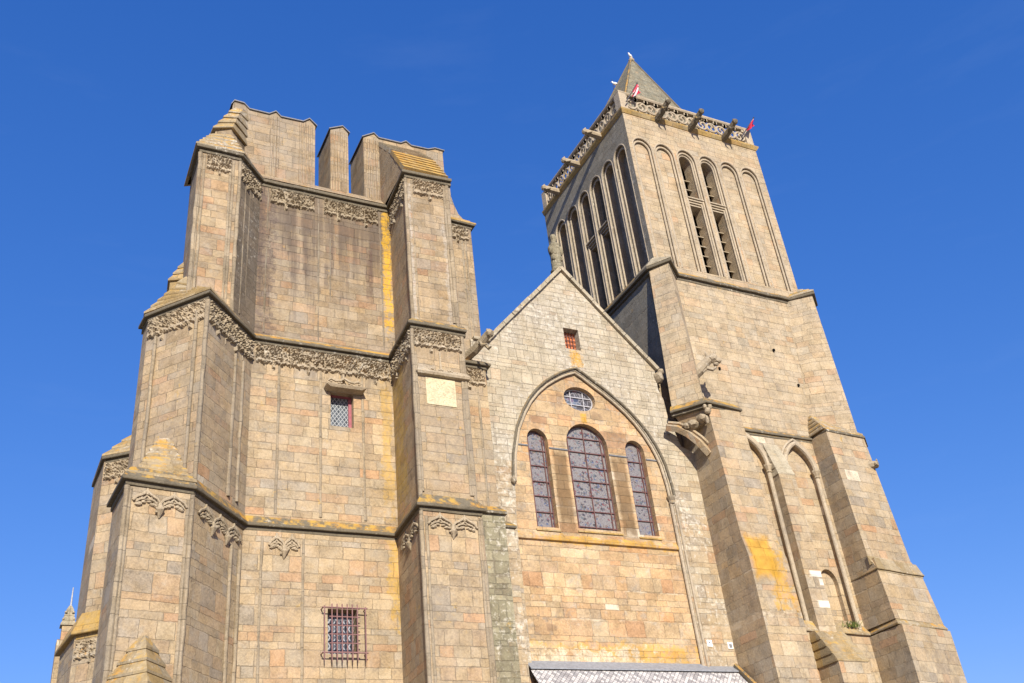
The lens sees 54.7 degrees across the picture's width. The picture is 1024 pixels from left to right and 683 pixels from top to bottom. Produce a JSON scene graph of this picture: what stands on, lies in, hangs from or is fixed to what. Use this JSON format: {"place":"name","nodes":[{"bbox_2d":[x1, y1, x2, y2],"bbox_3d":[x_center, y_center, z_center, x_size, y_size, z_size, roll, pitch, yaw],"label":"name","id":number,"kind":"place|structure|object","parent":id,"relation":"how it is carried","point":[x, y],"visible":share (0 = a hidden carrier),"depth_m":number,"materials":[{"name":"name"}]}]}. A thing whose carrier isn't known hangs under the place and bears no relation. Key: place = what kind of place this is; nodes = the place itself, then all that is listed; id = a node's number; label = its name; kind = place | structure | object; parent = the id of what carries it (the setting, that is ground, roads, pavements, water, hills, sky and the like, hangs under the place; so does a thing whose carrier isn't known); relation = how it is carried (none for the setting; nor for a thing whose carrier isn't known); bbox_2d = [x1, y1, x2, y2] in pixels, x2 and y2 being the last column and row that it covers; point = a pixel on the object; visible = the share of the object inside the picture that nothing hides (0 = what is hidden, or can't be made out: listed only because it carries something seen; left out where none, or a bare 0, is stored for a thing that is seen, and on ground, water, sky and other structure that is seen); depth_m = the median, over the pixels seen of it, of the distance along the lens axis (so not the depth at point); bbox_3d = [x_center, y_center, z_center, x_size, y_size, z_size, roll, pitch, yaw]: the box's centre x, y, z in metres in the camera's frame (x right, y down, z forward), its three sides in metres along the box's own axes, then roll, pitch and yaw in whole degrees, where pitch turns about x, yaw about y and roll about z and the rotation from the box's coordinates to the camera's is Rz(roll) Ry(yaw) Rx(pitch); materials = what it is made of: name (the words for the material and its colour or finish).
{"place":"outdoors","nodes":[
{"label":"outdoors","id":0,"kind":"place"},
{"bbox_2d":[0,0,1023,682],"label":"sky","id":1,"kind":"structure","parent":0,"point":[888,135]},
{"bbox_2d":[541,57,966,682],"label":"bell tower","id":2,"kind":"structure","parent":0,"point":[661,219],"depth_m":44.96,"materials":[{"name":"stone"}]},
{"bbox_2d":[626,82,639,101],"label":"flag","id":3,"kind":"object","parent":2,"relation":"attached to","point":[635,90],"visible":1,"depth_m":52.74,"materials":[{"name":"red fabric"}]},
{"bbox_2d":[741,117,754,137],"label":"flag","id":4,"kind":"object","parent":2,"relation":"attached to","point":[750,125],"visible":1,"depth_m":55.85,"materials":[{"name":"red fabric"}]},
{"bbox_2d":[842,620,862,627],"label":"grass tuft","id":5,"kind":"object","parent":2,"relation":"on","point":[852,625],"visible":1,"depth_m":40.03,"materials":[{"name":"green plant"}]},
{"label":"ground","id":6,"kind":"structure","parent":0,"visible":0},
{"bbox_2d":[50,587,75,682],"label":"pinnacle","id":7,"kind":"object","parent":6,"relation":"on","point":[68,621],"visible":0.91,"depth_m":42.10,"materials":[{"name":"stone"}]},
{"bbox_2d":[54,100,498,682],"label":"stone tower","id":8,"kind":"structure","parent":6,"relation":"on","point":[294,480],"depth_m":33.05,"materials":[{"name":"stone"}]},
{"bbox_2d":[331,395,351,427],"bbox_3d":[-6.193,2.590,35.532,0.850,1.370,0.120,10,-35,-24],"label":"window","id":9,"kind":"structure","parent":8,"relation":"in","point":[341,415],"depth_m":35.61,"materials":[{"name":"white glass"}]},
{"bbox_2d":[481,506,529,682],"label":"wall stub","id":10,"kind":"object","parent":6,"relation":"on","point":[511,657],"depth_m":33.46,"materials":[{"name":"stone"}]},
{"bbox_2d":[470,234,737,682],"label":"gable wall","id":11,"kind":"structure","parent":6,"relation":"on","point":[600,499],"depth_m":38.44,"materials":[{"name":"stone"}]},
{"bbox_2d":[527,431,560,531],"bbox_3d":[1.068,5.284,37.682,1.010,4.240,0.450,10,-35,-24],"label":"stained glass window","id":12,"kind":"structure","parent":11,"relation":"in","point":[536,444],"depth_m":37.74,"materials":[{"name":"grey glass"}]},
{"bbox_2d":[564,332,575,349],"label":"attic window","id":13,"kind":"structure","parent":11,"relation":"in","point":[570,341],"depth_m":42.11,"materials":[{"name":"orange brick"}]},
{"bbox_2d":[564,390,591,410],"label":"oval window","id":14,"kind":"structure","parent":11,"relation":"in","point":[578,400],"depth_m":40.67,"materials":[{"name":"clear glass"}]},
{"bbox_2d":[566,426,623,535],"bbox_3d":[3.052,5.389,38.753,1.980,4.670,0.450,10,-35,-24],"label":"stained glass window","id":15,"kind":"structure","parent":11,"relation":"in","point":[586,452],"depth_m":38.79,"materials":[{"name":"grey glass"}]},
{"bbox_2d":[625,443,661,539],"bbox_3d":[5.080,5.950,39.538,1.010,4.260,0.450,10,-35,-24],"label":"stained glass window","id":16,"kind":"structure","parent":11,"relation":"in","point":[637,477],"depth_m":39.60,"materials":[{"name":"grey glass"}]},
{"bbox_2d":[706,640,712,646],"bbox_3d":[7.344,11.216,36.769,0.220,0.240,0.045,10,-35,-24],"label":"wall plate","id":17,"kind":"object","parent":11,"relation":"attached to","point":[709,643],"depth_m":36.75,"materials":[{"name":"white ceramic"}]},
{"bbox_2d":[727,642,733,648],"bbox_3d":[8.193,11.409,37.126,0.220,0.240,0.045,10,-35,-24],"label":"wall plate","id":18,"kind":"object","parent":11,"relation":"attached to","point":[730,645],"depth_m":37.10,"materials":[{"name":"white ceramic"}]},
{"bbox_2d":[528,661,755,682],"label":"lean to porch","id":19,"kind":"object","parent":6,"relation":"on","point":[577,672],"visible":0.9,"depth_m":34.38,"materials":[{"name":"stone"}]}
]}

